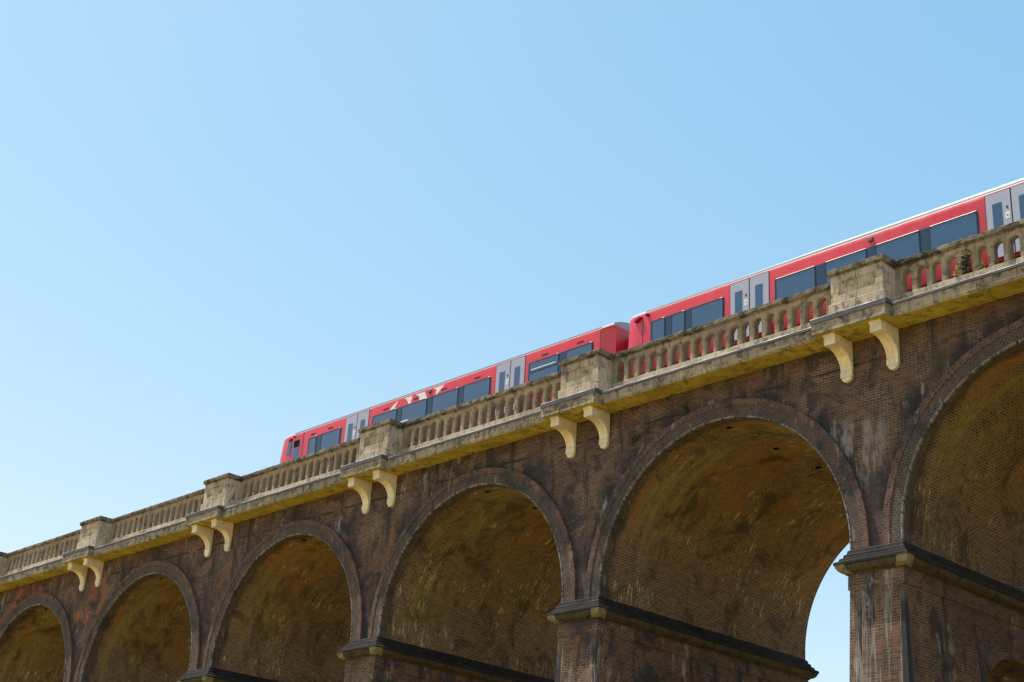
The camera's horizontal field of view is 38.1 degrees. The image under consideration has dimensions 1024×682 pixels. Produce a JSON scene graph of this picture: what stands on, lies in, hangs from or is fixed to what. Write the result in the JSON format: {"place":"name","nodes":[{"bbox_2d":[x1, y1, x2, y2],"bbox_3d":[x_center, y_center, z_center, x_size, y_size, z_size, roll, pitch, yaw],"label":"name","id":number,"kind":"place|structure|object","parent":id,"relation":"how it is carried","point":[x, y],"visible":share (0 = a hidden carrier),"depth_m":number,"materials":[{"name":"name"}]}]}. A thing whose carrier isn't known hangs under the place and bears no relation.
{"place":"outdoors","nodes":[
{"label":"outdoors","id":0,"kind":"place"},
{"bbox_2d":[0,0,1023,681],"label":"sky","id":1,"kind":"structure","parent":0,"point":[230,230],"materials":[{"name":"blue"}]},
{"label":"ground","id":2,"kind":"structure","parent":0,"visible":0},
{"bbox_2d":[0,219,1023,681],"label":"viaduct","id":3,"kind":"object","parent":2,"relation":"on","point":[562,529],"visible":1,"depth_m":48.49,"materials":[{"name":"brick"}]},
{"bbox_2d":[279,322,629,463],"bbox_3d":[-2.265,3.625,59.453,2.870,3.720,21.195,24,-31,-38],"label":"train carriage","id":4,"kind":"object","parent":3,"relation":"on","point":[612,338],"visible":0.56,"depth_m":57.67,"materials":[{"name":"red paint"}]},
{"bbox_2d":[286,442,291,455],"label":"cab window","id":5,"kind":"structure","parent":4,"relation":"in","point":[290,443],"depth_m":65.39,"materials":[{"name":"blue glass"}]},
{"bbox_2d":[290,434,303,459],"bbox_3d":[-9.457,5.046,64.820,0.038,1.900,0.760,24,-31,-38],"label":"cab door","id":6,"kind":"structure","parent":4,"relation":"in","point":[297,442],"depth_m":64.96,"materials":[{"name":"red paint"}]},
{"bbox_2d":[307,436,316,453],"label":"window","id":7,"kind":"structure","parent":4,"relation":"in","point":[312,441],"depth_m":64.14,"materials":[{"name":"blue glass"}]},
{"bbox_2d":[320,427,340,449],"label":"window","id":8,"kind":"structure","parent":4,"relation":"in","point":[331,438],"depth_m":63.27,"materials":[{"name":"blue glass"}]},
{"bbox_2d":[344,414,357,441],"bbox_3d":[-6.809,4.116,62.247,0.054,2.055,0.751,24,-31,-38],"label":"door","id":9,"kind":"structure","parent":4,"relation":"in","point":[351,422],"depth_m":62.41,"materials":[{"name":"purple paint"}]},
{"bbox_2d":[356,410,369,437],"bbox_3d":[-6.258,3.919,61.716,0.050,2.055,0.741,24,-31,-38],"label":"door","id":10,"kind":"structure","parent":4,"relation":"in","point":[363,417],"depth_m":61.96,"materials":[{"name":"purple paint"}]},
{"bbox_2d":[372,408,396,424],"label":"window","id":11,"kind":"structure","parent":4,"relation":"in","point":[392,414],"depth_m":60.88,"materials":[{"name":"blue glass"}]},
{"bbox_2d":[400,398,426,422],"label":"window","id":12,"kind":"structure","parent":4,"relation":"in","point":[415,410],"depth_m":59.57,"materials":[{"name":"blue glass"}]},
{"bbox_2d":[431,387,458,413],"bbox_3d":[-2.643,2.385,58.309,0.060,0.862,1.540,24,-31,-38],"label":"window","id":13,"kind":"structure","parent":4,"relation":"in","point":[447,399],"depth_m":58.32,"materials":[{"name":"blue glass"}]},
{"bbox_2d":[462,376,490,403],"bbox_3d":[-1.371,1.927,57.076,0.060,0.862,1.520,24,-31,-38],"label":"window","id":14,"kind":"structure","parent":4,"relation":"in","point":[481,388],"depth_m":57.08,"materials":[{"name":"blue glass"}]},
{"bbox_2d":[495,361,510,415],"bbox_3d":[-0.366,1.800,56.004,0.054,2.055,0.761,24,-31,-38],"label":"door","id":15,"kind":"structure","parent":4,"relation":"in","point":[503,370],"depth_m":56.16,"materials":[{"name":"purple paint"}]},
{"bbox_2d":[510,356,524,409],"bbox_3d":[0.192,1.601,55.467,0.050,2.055,0.751,24,-31,-38],"label":"door","id":16,"kind":"structure","parent":4,"relation":"in","point":[517,365],"depth_m":55.63,"materials":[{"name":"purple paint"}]},
{"bbox_2d":[528,353,558,381],"bbox_3d":[1.167,1.015,54.617,0.060,0.862,1.540,24,-31,-38],"label":"window","id":17,"kind":"structure","parent":4,"relation":"in","point":[546,366],"depth_m":54.62,"materials":[{"name":"blue glass"}]},
{"bbox_2d":[566,341,592,358],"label":"window","id":18,"kind":"structure","parent":4,"relation":"in","point":[585,348],"depth_m":53.49,"materials":[{"name":"blue glass"}]},
{"bbox_2d":[626,423,657,444],"bbox_3d":[4.071,2.915,46.543,0.186,0.637,1.322,24,-31,-38],"label":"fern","id":19,"kind":"object","parent":3,"relation":"attached to","point":[634,438],"visible":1,"depth_m":46.64,"materials":[{"name":"green plant"}]},
{"bbox_2d":[680,401,689,414],"bbox_3d":[5.317,2.107,45.519,0.133,0.500,0.395,24,-31,-38],"label":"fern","id":20,"kind":"object","parent":3,"relation":"attached to","point":[685,408],"visible":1,"depth_m":45.51,"materials":[{"name":"green plant"}]},
{"bbox_2d":[628,178,1023,377],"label":"train carriage","id":21,"kind":"object","parent":3,"relation":"on","point":[993,208],"visible":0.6,"depth_m":46.24,"materials":[{"name":"red paint"}]},
{"bbox_2d":[651,317,664,340],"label":"window","id":22,"kind":"structure","parent":21,"relation":"in","point":[657,326],"depth_m":50.89,"materials":[{"name":"blue glass"}]},
{"bbox_2d":[671,310,684,334],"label":"window","id":23,"kind":"structure","parent":21,"relation":"in","point":[677,319],"depth_m":50.30,"materials":[{"name":"blue glass"}]},
{"bbox_2d":[691,297,722,327],"bbox_3d":[6.508,-0.905,49.443,0.060,0.862,1.380,24,-31,-38],"label":"window","id":24,"kind":"structure","parent":21,"relation":"in","point":[710,311],"depth_m":49.44,"materials":[{"name":"blue glass"}]},
{"bbox_2d":[730,279,748,340],"bbox_3d":[7.450,-1.009,48.431,0.054,2.055,0.761,24,-31,-38],"label":"door","id":25,"kind":"structure","parent":21,"relation":"in","point":[739,291],"depth_m":48.58,"materials":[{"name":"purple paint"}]},
{"bbox_2d":[750,272,768,332],"bbox_3d":[8.008,-1.208,47.894,0.050,2.055,0.751,24,-31,-38],"label":"door","id":26,"kind":"structure","parent":21,"relation":"in","point":[759,284],"depth_m":48.04,"materials":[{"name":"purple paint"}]},
{"bbox_2d":[775,266,815,299],"bbox_3d":[8.998,-1.799,47.030,0.060,0.862,1.540,24,-31,-38],"label":"window","id":27,"kind":"structure","parent":21,"relation":"in","point":[805,279],"depth_m":47.04,"materials":[{"name":"blue glass"}]},
{"bbox_2d":[825,248,866,283],"bbox_3d":[10.312,-2.272,45.757,0.060,0.862,1.520,24,-31,-38],"label":"window","id":28,"kind":"structure","parent":21,"relation":"in","point":[851,258],"depth_m":45.87,"materials":[{"name":"blue glass"}]},
{"bbox_2d":[875,230,920,260],"bbox_3d":[11.591,-2.732,44.517,0.060,0.862,1.520,24,-31,-38],"label":"window","id":29,"kind":"structure","parent":21,"relation":"in","point":[907,245],"depth_m":44.44,"materials":[{"name":"blue glass"}]},
{"bbox_2d":[929,211,978,248],"bbox_3d":[12.888,-3.198,43.261,0.060,0.862,1.570,24,-31,-38],"label":"window","id":30,"kind":"structure","parent":21,"relation":"in","point":[966,225],"depth_m":43.26,"materials":[{"name":"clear glass"}]},
{"bbox_2d":[985,188,1014,257],"bbox_3d":[13.896,-3.326,42.186,0.054,2.055,0.761,24,-31,-38],"label":"door","id":31,"kind":"structure","parent":21,"relation":"in","point":[998,205],"depth_m":42.33,"materials":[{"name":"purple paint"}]},
{"bbox_2d":[1011,183,1023,251],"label":"door","id":32,"kind":"structure","parent":21,"relation":"in","point":[1017,192],"depth_m":41.93,"materials":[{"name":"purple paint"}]},
{"bbox_2d":[953,251,969,277],"bbox_3d":[12.125,-2.006,39.981,0.157,0.805,0.619,22,-29,-35],"label":"trailing plant","id":33,"kind":"object","parent":3,"relation":"on","point":[959,265],"visible":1,"depth_m":40.03,"materials":[{"name":"green plant"}]},
{"bbox_2d":[959,245,972,274],"bbox_3d":[12.288,-2.132,40.017,0.424,1.093,0.399,2,-24,4],"label":"climbing plant","id":34,"kind":"object","parent":3,"relation":"attached to","point":[966,261],"visible":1,"depth_m":39.94,"materials":[{"name":"green plant"}]}
]}

